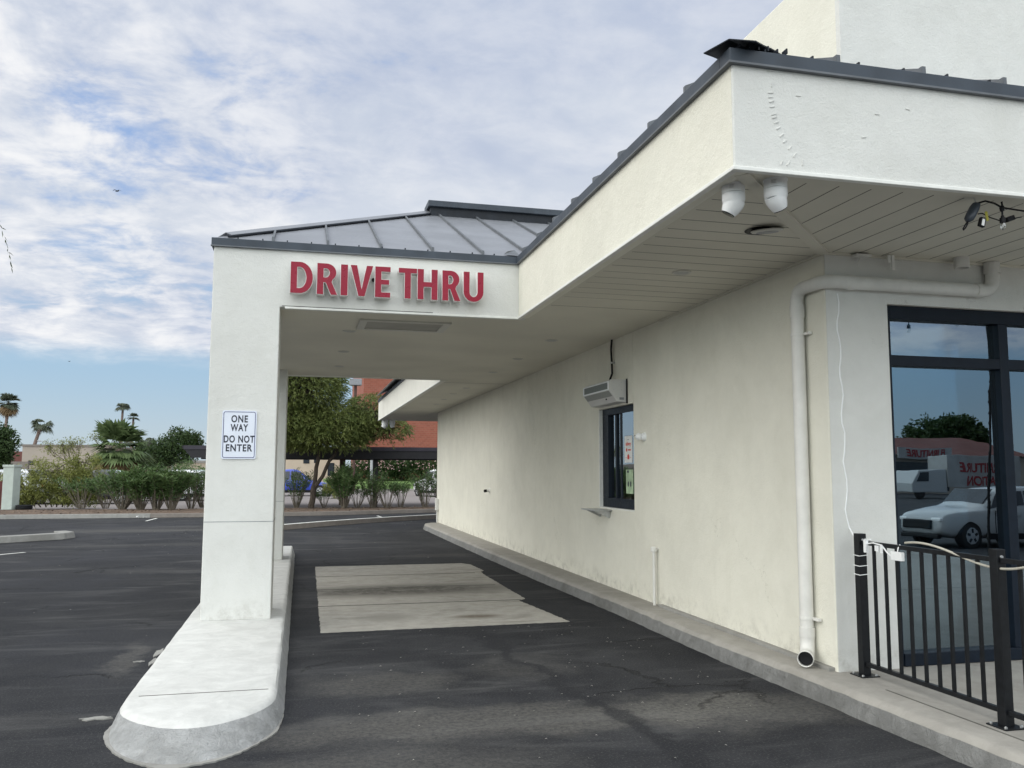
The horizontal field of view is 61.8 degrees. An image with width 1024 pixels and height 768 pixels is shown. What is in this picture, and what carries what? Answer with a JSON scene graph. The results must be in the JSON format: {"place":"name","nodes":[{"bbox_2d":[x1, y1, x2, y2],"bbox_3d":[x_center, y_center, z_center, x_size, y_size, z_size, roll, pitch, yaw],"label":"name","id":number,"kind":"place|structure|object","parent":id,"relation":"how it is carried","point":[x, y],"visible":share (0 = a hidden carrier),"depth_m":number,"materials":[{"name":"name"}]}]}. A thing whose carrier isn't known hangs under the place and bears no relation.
{"place":"outdoors","nodes":[
{"label":"outdoors","id":0,"kind":"place"},
{"bbox_2d":[0,225,12,272],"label":"pepper tree","id":1,"kind":"object","parent":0,"point":[7,250],"visible":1,"depth_m":10.91,"materials":[{"name":"plant"}]},
{"bbox_2d":[0,506,434,514],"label":"planter bed","id":2,"kind":"object","parent":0,"point":[83,511],"visible":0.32,"depth_m":32.55,"materials":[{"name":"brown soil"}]},
{"bbox_2d":[1,465,21,509],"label":"pillar","id":3,"kind":"structure","parent":2,"relation":"on","point":[11,487],"depth_m":33.43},
{"bbox_2d":[15,505,32,509],"bbox_3d":[-19.162,4.837,33.580,0.600,0.180,0.600,2,-6,-14],"label":"black hose coil","id":4,"kind":"object","parent":2,"relation":"on","point":[23,507],"visible":1,"depth_m":33.35,"materials":[{"name":"rubber"}]},
{"bbox_2d":[52,476,106,508],"bbox_3d":[-17.445,4.352,34.602,2.283,1.380,1.394,2,-6,-14],"label":"oleander shrub","id":5,"kind":"object","parent":2,"relation":"on","point":[72,487],"visible":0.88,"depth_m":34.45,"materials":[{"name":"green plant"}]},
{"bbox_2d":[84,479,113,508],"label":"oleander shrub","id":6,"kind":"object","parent":2,"relation":"on","point":[93,489],"visible":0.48,"depth_m":34.32,"materials":[{"name":"green plant"}]},
{"bbox_2d":[93,467,146,508],"bbox_3d":[-15.386,4.128,33.840,2.615,1.681,1.536,-1,-6,9],"label":"oleander shrub","id":7,"kind":"object","parent":2,"relation":"on","point":[115,483],"visible":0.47,"depth_m":33.76,"materials":[{"name":"green plant"}]},
{"bbox_2d":[116,464,156,509],"bbox_3d":[-14.543,3.993,33.522,1.456,1.885,2.030,-2,-6,21],"label":"oleander shrub","id":8,"kind":"object","parent":2,"relation":"on","point":[135,487],"visible":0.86,"depth_m":33.18,"materials":[{"name":"green plant"}]},
{"bbox_2d":[138,462,178,509],"bbox_3d":[-13.931,3.998,33.548,2.030,1.885,1.456,-3,-7,32],"label":"oleander shrub","id":9,"kind":"object","parent":2,"relation":"on","point":[154,495],"visible":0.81,"depth_m":33.26,"materials":[{"name":"green plant"}]},
{"bbox_2d":[153,465,196,509],"bbox_3d":[-13.337,4.050,33.586,1.383,1.791,1.929,-5,-8,43],"label":"oleander shrub","id":10,"kind":"object","parent":2,"relation":"on","point":[175,492],"visible":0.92,"depth_m":33.42,"materials":[{"name":"green plant"}]},
{"bbox_2d":[183,466,204,508],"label":"oleander shrub","id":11,"kind":"object","parent":2,"relation":"on","point":[195,485],"visible":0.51,"depth_m":34.82,"materials":[{"name":"green plant"}]},
{"bbox_2d":[190,468,204,507],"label":"oleander shrub","id":12,"kind":"object","parent":2,"relation":"on","point":[200,502],"visible":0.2,"depth_m":35.57,"materials":[{"name":"green plant"}]},
{"bbox_2d":[285,467,313,507],"bbox_3d":[-8.963,4.340,35.997,1.381,1.723,1.486,2,-6,-15],"label":"oleander shrub","id":13,"kind":"object","parent":2,"relation":"on","point":[303,483],"visible":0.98,"depth_m":35.83,"materials":[{"name":"green plant"}]},
{"bbox_2d":[316,490,333,507],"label":"oleander shrub","id":14,"kind":"object","parent":2,"relation":"on","point":[323,494],"visible":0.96,"depth_m":35.53,"materials":[{"name":"green plant"}]},
{"bbox_2d":[325,461,362,507],"bbox_3d":[-6.885,4.147,35.237,1.662,1.966,1.383,-2,-6,23],"label":"oleander shrub","id":15,"kind":"object","parent":2,"relation":"on","point":[342,482],"visible":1,"depth_m":35.04,"materials":[{"name":"green plant"}]},
{"bbox_2d":[286,376,415,507],"bbox_3d":[-7.506,1.815,35.503,7.292,6.651,4.009,2,-6,-14],"label":"willow acacia","id":16,"kind":"object","parent":2,"relation":"on","point":[317,419],"visible":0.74,"depth_m":34.83,"materials":[{"name":"green plant"}]},
{"bbox_2d":[350,486,373,507],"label":"oleander shrub","id":17,"kind":"object","parent":2,"relation":"on","point":[357,491],"visible":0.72,"depth_m":35.58,"materials":[{"name":"green plant"}]},
{"bbox_2d":[359,467,390,507],"bbox_3d":[-5.711,4.316,35.670,1.381,1.723,1.486,-3,-7,30],"label":"oleander shrub","id":18,"kind":"object","parent":2,"relation":"on","point":[372,500],"visible":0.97,"depth_m":35.52,"materials":[{"name":"green plant"}]},
{"bbox_2d":[367,481,408,507],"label":"oleander shrub","id":19,"kind":"object","parent":2,"relation":"on","point":[393,485],"visible":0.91,"depth_m":35.66,"materials":[{"name":"green plant"}]},
{"bbox_2d":[389,481,411,506],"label":"oleander shrub","id":20,"kind":"object","parent":2,"relation":"on","point":[404,490],"visible":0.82,"depth_m":35.98,"materials":[{"name":"green plant"}]},
{"bbox_2d":[408,470,436,506],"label":"oleander shrub","id":21,"kind":"object","parent":2,"relation":"on","point":[421,487],"visible":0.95,"depth_m":36.22,"materials":[{"name":"green plant"}]},
{"bbox_2d":[422,466,436,497],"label":"oleander shrub","id":22,"kind":"object","parent":2,"relation":"on","point":[433,481],"visible":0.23,"depth_m":36.60,"materials":[{"name":"green plant"}]},
{"bbox_2d":[0,491,435,509],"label":"road beyond hedge","id":23,"kind":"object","parent":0,"point":[412,499],"depth_m":42.99,"materials":[{"name":"asphalt"}]},
{"bbox_2d":[0,481,2,508],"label":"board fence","id":24,"kind":"object","parent":23,"relation":"on","point":[1,482],"depth_m":33.79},
{"bbox_2d":[0,393,19,426],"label":"fan palm","id":25,"kind":"object","parent":23,"relation":"on","point":[8,409],"visible":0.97,"depth_m":116.72,"materials":[{"name":"green plant"}]},
{"bbox_2d":[0,422,22,468],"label":"shade tree","id":26,"kind":"object","parent":23,"relation":"on","point":[8,447],"visible":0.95,"depth_m":55.31,"materials":[{"name":"green plant"}]},
{"bbox_2d":[13,451,21,461],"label":"red building","id":27,"kind":"structure","parent":23,"relation":"on","point":[18,458],"depth_m":100.67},
{"bbox_2d":[11,461,29,468],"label":"garden wall","id":28,"kind":"structure","parent":23,"relation":"on","point":[19,463],"depth_m":67.42,"materials":[{"name":"concrete"}]},
{"bbox_2d":[0,469,42,493],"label":"parked car","id":29,"kind":"object","parent":23,"relation":"on","point":[1,470],"visible":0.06,"depth_m":40.61,"materials":[{"name":"silver metal"}]},
{"bbox_2d":[21,469,59,503],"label":"parked car","id":30,"kind":"object","parent":23,"relation":"on","point":[26,471],"visible":0.02,"depth_m":41.70,"materials":[{"name":"white paint"}]},
{"bbox_2d":[30,419,53,443],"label":"fan palm","id":31,"kind":"object","parent":23,"relation":"on","point":[39,428],"visible":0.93,"depth_m":117.44,"materials":[{"name":"green plant"}]},
{"bbox_2d":[0,451,107,507],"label":"desert senna bush","id":32,"kind":"object","parent":23,"relation":"on","point":[33,488],"visible":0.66,"depth_m":35.69,"materials":[{"name":"green plant"}]},
{"bbox_2d":[21,444,134,478],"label":"building","id":33,"kind":"structure","parent":23,"relation":"on","point":[29,451],"depth_m":88.75,"materials":[{"name":"concrete"}]},
{"bbox_2d":[42,469,131,504],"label":"parked car","id":34,"kind":"object","parent":23,"relation":"on","point":[101,471],"visible":0.04,"depth_m":41.38,"materials":[{"name":"grey paint"}]},
{"bbox_2d":[40,433,136,461],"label":"sparse mesquite","id":35,"kind":"object","parent":23,"relation":"on","point":[62,448],"visible":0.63,"depth_m":61.19,"materials":[{"name":"green plant"}]},
{"bbox_2d":[88,418,155,471],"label":"fan palm","id":36,"kind":"object","parent":23,"relation":"on","point":[118,457],"visible":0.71,"depth_m":54.70,"materials":[{"name":"green plant"}]},
{"bbox_2d":[125,442,171,468],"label":"shade tree","id":37,"kind":"object","parent":23,"relation":"on","point":[139,449],"visible":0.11,"depth_m":77.31,"materials":[{"name":"green plant"}]},
{"bbox_2d":[142,437,154,445],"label":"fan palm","id":38,"kind":"object","parent":23,"relation":"on","point":[149,439],"visible":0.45,"depth_m":111.03,"materials":[{"name":"green plant"}]},
{"bbox_2d":[142,424,205,468],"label":"shade tree","id":39,"kind":"object","parent":23,"relation":"on","point":[169,451],"visible":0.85,"depth_m":72.33,"materials":[{"name":"green plant"}]},
{"bbox_2d":[146,460,205,470],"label":"building","id":40,"kind":"structure","parent":23,"relation":"on","point":[201,462],"depth_m":80.86,"materials":[{"name":"concrete"}]},
{"bbox_2d":[163,470,204,500],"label":"parked car","id":41,"kind":"object","parent":23,"relation":"on","point":[192,471],"visible":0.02,"depth_m":46.08,"materials":[{"name":"white paint"}]},
{"bbox_2d":[171,456,205,470],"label":"garden bush","id":42,"kind":"object","parent":23,"relation":"on","point":[188,464],"visible":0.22,"depth_m":52.41,"materials":[{"name":"green plant"}]},
{"bbox_2d":[285,469,331,495],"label":"parked car","id":43,"kind":"object","parent":23,"relation":"on","point":[308,489],"visible":0.19,"depth_m":55.17,"materials":[{"name":"blue paint"}]},
{"bbox_2d":[181,445,436,506],"bbox_3d":[-6.374,4.399,40.404,16.896,2.699,5.030,2,-6,-14],"label":"carport","id":44,"kind":"object","parent":23,"relation":"on","point":[376,454],"visible":0.39,"depth_m":38.11,"materials":[{"name":"metal"}]},
{"bbox_2d":[285,460,339,481],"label":"beige building","id":45,"kind":"structure","parent":23,"relation":"on","point":[306,466],"depth_m":89.17,"materials":[{"name":"paint"}]},
{"bbox_2d":[328,463,333,475],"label":"window","id":46,"kind":"structure","parent":45,"relation":"in","point":[330,468],"depth_m":89.58,"materials":[{"name":"glass"}]},
{"bbox_2d":[321,482,337,498],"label":"round yellow bush","id":47,"kind":"object","parent":23,"relation":"on","point":[327,488],"visible":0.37,"depth_m":50.36,"materials":[{"name":"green plant"}]},
{"bbox_2d":[349,378,361,489],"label":"parking lot lamp","id":48,"kind":"object","parent":23,"relation":"on","point":[355,383],"visible":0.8,"depth_m":68.96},
{"bbox_2d":[347,460,391,480],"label":"flowering bush","id":49,"kind":"object","parent":23,"relation":"on","point":[361,466],"visible":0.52,"depth_m":78.10,"materials":[{"name":"green plant"}]},
{"bbox_2d":[323,478,419,488],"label":"lawn mound","id":50,"kind":"object","parent":23,"relation":"on","point":[358,485],"visible":0.06,"depth_m":76.47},
{"bbox_2d":[370,460,372,477],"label":"bollard pole","id":51,"kind":"object","parent":23,"relation":"on","point":[371,464],"visible":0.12,"depth_m":59.06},
{"bbox_2d":[364,460,405,480],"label":"flowering bush","id":52,"kind":"object","parent":23,"relation":"on","point":[395,463],"visible":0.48,"depth_m":78.56,"materials":[{"name":"green plant"}]},
{"bbox_2d":[351,378,437,478],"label":"brick building","id":53,"kind":"structure","parent":23,"relation":"on","point":[425,433],"depth_m":88.05,"materials":[{"name":"brick"}]},
{"bbox_2d":[384,460,422,480],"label":"flowering bush","id":54,"kind":"object","parent":23,"relation":"on","point":[407,471],"visible":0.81,"depth_m":79.04,"materials":[{"name":"green plant"}]},
{"bbox_2d":[410,460,436,479],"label":"flowering bush","id":55,"kind":"object","parent":23,"relation":"on","point":[432,464],"visible":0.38,"depth_m":79.42,"materials":[{"name":"green plant"}]},
{"bbox_2d":[413,469,436,495],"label":"parked car","id":56,"kind":"object","parent":23,"relation":"on","point":[432,471],"visible":0.12,"depth_m":54.76,"materials":[{"name":"white paint"}]},
{"bbox_2d":[0,0,782,465],"label":"sky","id":57,"kind":"structure","parent":0,"point":[209,119],"materials":[{"name":"blue"}]},
{"bbox_2d":[0,513,972,767],"bbox_3d":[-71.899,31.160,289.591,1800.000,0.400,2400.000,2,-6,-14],"label":"asphalt ground","id":58,"kind":"structure","parent":0,"point":[92,610],"depth_m":6.79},
{"bbox_2d":[0,531,74,542],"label":"kerb","id":59,"kind":"structure","parent":58,"relation":"on","point":[59,535],"depth_m":19.93,"materials":[{"name":"concrete"}]},
{"bbox_2d":[0,513,150,518],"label":"planter kerb","id":60,"kind":"structure","parent":58,"relation":"on","point":[67,516],"depth_m":29.07,"materials":[{"name":"concrete"}]},
{"bbox_2d":[115,403,130,442],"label":"fan palm","id":61,"kind":"object","parent":58,"relation":"on","point":[122,407],"visible":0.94,"depth_m":184.83,"materials":[{"name":"green plant"}]},
{"bbox_2d":[127,413,140,447],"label":"fan palm","id":62,"kind":"object","parent":58,"relation":"on","point":[133,415],"visible":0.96,"depth_m":185.59,"materials":[{"name":"green plant"}]},
{"bbox_2d":[79,648,283,767],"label":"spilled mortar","id":63,"kind":"object","parent":58,"relation":"on","point":[127,759],"visible":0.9,"depth_m":4.99,"materials":[{"name":"concrete"}]},
{"bbox_2d":[109,546,294,763],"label":"lane island","id":64,"kind":"structure","parent":58,"relation":"on","point":[196,656],"depth_m":5.86,"materials":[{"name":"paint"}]},
{"bbox_2d":[139,689,263,696],"bbox_3d":[-2.079,2.089,5.786,0.830,0.004,0.012,2,-6,-14],"label":"island joint","id":65,"kind":"object","parent":64,"relation":"on","point":[203,692],"visible":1,"depth_m":5.78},
{"bbox_2d":[150,509,435,517],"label":"planter kerb","id":66,"kind":"structure","parent":58,"relation":"on","point":[192,515],"depth_m":31.52,"materials":[{"name":"concrete"}]},
{"bbox_2d":[284,515,435,529],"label":"curved kerb","id":67,"kind":"structure","parent":58,"relation":"on","point":[341,522],"depth_m":26.60,"materials":[{"name":"concrete"}]},
{"bbox_2d":[284,514,435,524],"bbox_3d":[-2.156,4.491,29.287,1.406,0.005,16.270,-5,-8,41],"label":"kerb paint","id":68,"kind":"object","parent":67,"relation":"on","point":[353,519],"visible":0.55,"depth_m":26.45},
{"bbox_2d":[59,522,750,759],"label":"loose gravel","id":69,"kind":"structure","parent":58,"relation":"on","point":[472,664],"depth_m":6.73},
{"bbox_2d":[315,563,569,632],"bbox_3d":[-1.355,2.884,12.034,2.765,0.020,6.190,2,-6,-14],"label":"concrete pad","id":70,"kind":"object","parent":58,"relation":"on","point":[419,613],"visible":0.98,"depth_m":10.96,"materials":[{"name":"concrete"}]},
{"bbox_2d":[318,572,520,606],"bbox_3d":[-1.480,2.884,12.132,2.540,0.004,3.022,2,-6,-14],"label":"pad joint","id":71,"kind":"object","parent":70,"relation":"on","point":[405,587],"visible":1,"depth_m":11.87,"materials":[{"name":"concrete"}]},
{"bbox_2d":[423,523,1023,767],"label":"building kerb","id":72,"kind":"structure","parent":58,"relation":"on","point":[963,741],"depth_m":6.42,"materials":[{"name":"concrete"}]},
{"bbox_2d":[434,523,1023,738],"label":"sidewalk","id":73,"kind":"structure","parent":0,"point":[952,704],"depth_m":6.07,"materials":[{"name":"concrete"}]},
{"bbox_2d":[200,0,1023,671],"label":"restaurant building","id":74,"kind":"structure","parent":73,"relation":"on","point":[880,130],"depth_m":7.34,"materials":[{"name":"paint"}]},
{"bbox_2d":[221,410,256,458],"bbox_3d":[-2.799,0.520,8.769,0.340,0.497,0.011,2,-6,-14],"label":"one way sign","id":75,"kind":"object","parent":74,"relation":"attached to","point":[239,431],"visible":1,"depth_m":8.76,"materials":[{"name":"white"}]},
{"bbox_2d":[381,419,387,428],"bbox_3d":[-4.316,1.367,29.021,0.232,0.313,0.228,2,-6,-14],"label":"security camera","id":76,"kind":"object","parent":74,"relation":"attached to","point":[384,423],"visible":0.98,"depth_m":28.94,"materials":[{"name":"white plastic"}]},
{"bbox_2d":[290,261,483,303],"bbox_3d":[-1.323,-1.085,9.211,2.066,0.341,0.094,2,-6,-14],"label":"drive thru sign","id":77,"kind":"object","parent":74,"relation":"attached to","point":[447,288],"visible":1,"depth_m":9.16,"materials":[{"name":"red plastic"}]},
{"bbox_2d":[389,420,394,427],"bbox_3d":[-4.083,1.359,29.131,0.204,0.274,0.204,2,-6,-14],"label":"security camera","id":78,"kind":"object","parent":74,"relation":"attached to","point":[392,423],"visible":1,"depth_m":29.06,"materials":[{"name":"white plastic"}]},
{"bbox_2d":[356,319,451,332],"bbox_3d":[-1.297,-0.690,10.194,1.060,0.022,0.660,2,-6,-14],"label":"ceiling heater panel","id":79,"kind":"object","parent":74,"relation":"attached to","point":[401,325],"visible":1,"depth_m":10.17,"materials":[{"name":"metal"}]},
{"bbox_2d":[435,498,438,521],"bbox_3d":[-2.201,3.699,25.034,0.089,0.700,0.180,2,-6,-14],"label":"outlet box","id":80,"kind":"object","parent":74,"relation":"attached to","point":[436,504],"visible":1,"depth_m":24.99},
{"bbox_2d":[581,508,611,517],"bbox_3d":[1.122,1.719,11.373,0.248,0.110,0.530,2,-6,-14],"label":"service shelf","id":81,"kind":"object","parent":74,"relation":"attached to","point":[599,512],"visible":1,"depth_m":11.22,"materials":[{"name":"metal"}]},
{"bbox_2d":[583,379,627,407],"bbox_3d":[1.211,0.133,11.199,0.244,0.310,1.020,2,-6,-14],"label":"air curtain","id":82,"kind":"object","parent":74,"relation":"attached to","point":[607,393],"visible":1,"depth_m":10.89,"materials":[{"name":"metal"}]},
{"bbox_2d":[609,340,612,379],"bbox_3d":[1.293,-0.298,11.221,0.067,0.584,0.088,2,-6,-14],"label":"flexible conduit","id":83,"kind":"object","parent":74,"relation":"attached to","point":[611,357],"visible":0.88,"depth_m":11.22,"materials":[{"name":"plastic"}]},
{"bbox_2d":[599,404,634,511],"bbox_3d":[1.425,0.960,11.117,0.167,1.331,1.261,2,-6,-14],"label":"service window","id":84,"kind":"structure","parent":74,"relation":"in","point":[617,423],"depth_m":11.29,"materials":[{"name":"metal"}]},
{"bbox_2d":[625,435,631,462],"bbox_3d":[1.471,0.823,10.808,0.004,0.338,0.250,2,-6,-14],"label":"delivery poster","id":85,"kind":"object","parent":74,"relation":"attached to","point":[628,448],"visible":1,"depth_m":10.80,"materials":[{"name":"paper"}]},
{"bbox_2d":[626,470,632,493],"bbox_3d":[1.477,1.226,10.738,0.004,0.301,0.234,2,-6,-14],"label":"leaflet","id":86,"kind":"object","parent":74,"relation":"attached to","point":[629,481],"visible":1,"depth_m":10.74,"materials":[{"name":"paper"}]},
{"bbox_2d":[634,432,646,440],"bbox_3d":[1.523,0.627,10.163,0.108,0.104,0.130,2,-6,-14],"label":"security camera","id":87,"kind":"object","parent":74,"relation":"attached to","point":[640,436],"visible":1,"depth_m":10.14,"materials":[{"name":"white plastic"}]},
{"bbox_2d":[651,547,658,604],"bbox_3d":[1.619,2.194,9.663,0.096,0.700,0.072,2,-6,-14],"label":"vent standpipe","id":88,"kind":"object","parent":74,"relation":"attached to","point":[654,550],"visible":0.94,"depth_m":9.65,"materials":[{"name":"plastic"}]},
{"bbox_2d":[672,270,691,274],"bbox_3d":[1.476,-0.968,7.442,0.170,0.012,0.170,2,-6,-14],"label":"recessed light","id":89,"kind":"object","parent":74,"relation":"attached to","point":[682,272],"visible":1,"depth_m":7.43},
{"bbox_2d":[722,181,744,217],"bbox_3d":[1.339,-1.105,5.165,0.144,0.198,0.144,2,-6,-14],"label":"security camera","id":90,"kind":"object","parent":74,"relation":"attached to","point":[733,198],"visible":1,"depth_m":5.11,"materials":[{"name":"white plastic"}]},
{"bbox_2d":[744,227,783,234],"bbox_3d":[1.802,-1.085,6.106,0.239,0.049,0.288,2,-6,-14],"label":"ceiling speaker","id":91,"kind":"object","parent":74,"relation":"attached to","point":[759,230],"visible":1,"depth_m":6.06,"materials":[{"name":"white plastic"}]},
{"bbox_2d":[763,176,787,212],"bbox_3d":[1.566,-1.114,5.077,0.144,0.198,0.144,2,-6,-14],"label":"security camera","id":92,"kind":"object","parent":74,"relation":"attached to","point":[775,190],"visible":1,"depth_m":5.03,"materials":[{"name":"white plastic"}]},
{"bbox_2d":[836,293,870,540],"bbox_3d":[2.628,0.233,6.564,0.053,1.922,0.229,4,-7,-34],"label":"wall cable","id":93,"kind":"object","parent":74,"relation":"attached to","point":[841,414],"depth_m":6.64,"materials":[{"name":"white plastic"}]},
{"bbox_2d":[851,253,871,264],"bbox_3d":[2.766,-0.983,6.764,0.140,0.077,0.070,2,-6,-14],"label":"wire bracket","id":94,"kind":"object","parent":74,"relation":"attached to","point":[858,255],"visible":1,"depth_m":6.76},
{"bbox_2d":[887,255,894,270],"bbox_3d":[3.013,-0.964,6.795,0.055,0.120,0.015,2,-6,-14],"label":"cable clip","id":95,"kind":"object","parent":74,"relation":"attached to","point":[891,259],"visible":1,"depth_m":6.79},
{"bbox_2d":[789,261,1000,666],"bbox_3d":[3.094,0.584,6.870,1.810,3.224,0.476,2,-6,-14],"label":"downspout","id":96,"kind":"object","parent":74,"relation":"attached to","point":[798,334],"visible":1,"depth_m":6.81,"materials":[{"name":"white metal"}]},
{"bbox_2d":[887,306,1023,666],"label":"storefront window","id":97,"kind":"structure","parent":74,"relation":"in","point":[957,376],"depth_m":6.96,"materials":[{"name":"glass"}]},
{"bbox_2d":[953,256,969,269],"bbox_3d":[3.628,-0.983,6.901,0.116,0.098,0.116,2,-6,-14],"label":"pipe stub","id":98,"kind":"object","parent":74,"relation":"attached to","point":[961,262],"visible":1,"depth_m":6.86,"materials":[{"name":"plastic"}]},
{"bbox_2d":[962,198,979,230],"bbox_3d":[2.885,-1.068,5.379,0.128,0.221,0.072,2,-6,-14],"label":"outdoor plug","id":99,"kind":"object","parent":74,"relation":"hanging from","point":[972,211],"visible":1,"depth_m":5.36,"materials":[{"name":"grey plastic"}]},
{"bbox_2d":[977,211,1021,227],"bbox_3d":[3.105,-1.037,5.446,0.333,0.105,0.033,2,-6,-17],"label":"dangling plug","id":100,"kind":"object","parent":74,"relation":"hanging from","point":[982,222],"visible":0.9,"depth_m":5.41,"materials":[{"name":"plastic"}]},
{"bbox_2d":[978,200,1023,229],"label":"string light","id":101,"kind":"object","parent":74,"relation":"hanging from","point":[1002,218],"visible":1,"depth_m":5.39,"materials":[{"name":"plastic"}]},
{"bbox_2d":[850,533,1023,730],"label":"railing","id":102,"kind":"object","parent":73,"relation":"on","point":[1002,648],"visible":0.94,"depth_m":5.58,"materials":[{"name":"metal"}]},
{"bbox_2d":[863,539,890,555],"bbox_3d":[2.636,1.187,6.211,0.055,0.100,0.369,1,-6,-5],"label":"lead cable","id":103,"kind":"object","parent":102,"relation":"attached to","point":[880,548],"visible":1,"depth_m":6.20,"materials":[{"name":"white plastic"}]},
{"bbox_2d":[891,547,904,560],"bbox_3d":[2.702,1.178,5.971,0.053,0.109,0.110,2,-6,-14],"label":"power adapter","id":104,"kind":"object","parent":102,"relation":"hanging from","point":[897,556],"visible":1,"depth_m":5.95,"materials":[{"name":"white plastic"}]},
{"bbox_2d":[887,690,1023,740],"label":"sidewalk joint","id":105,"kind":"object","parent":73,"relation":"on","point":[957,716],"visible":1,"depth_m":5.27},
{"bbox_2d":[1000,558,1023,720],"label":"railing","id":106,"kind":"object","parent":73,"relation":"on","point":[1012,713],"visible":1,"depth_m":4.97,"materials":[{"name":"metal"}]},
{"bbox_2d":[904,541,1023,569],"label":"rope light","id":107,"kind":"object","parent":106,"relation":"attached to","point":[951,552],"visible":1,"depth_m":5.47,"materials":[{"name":"plastic"}]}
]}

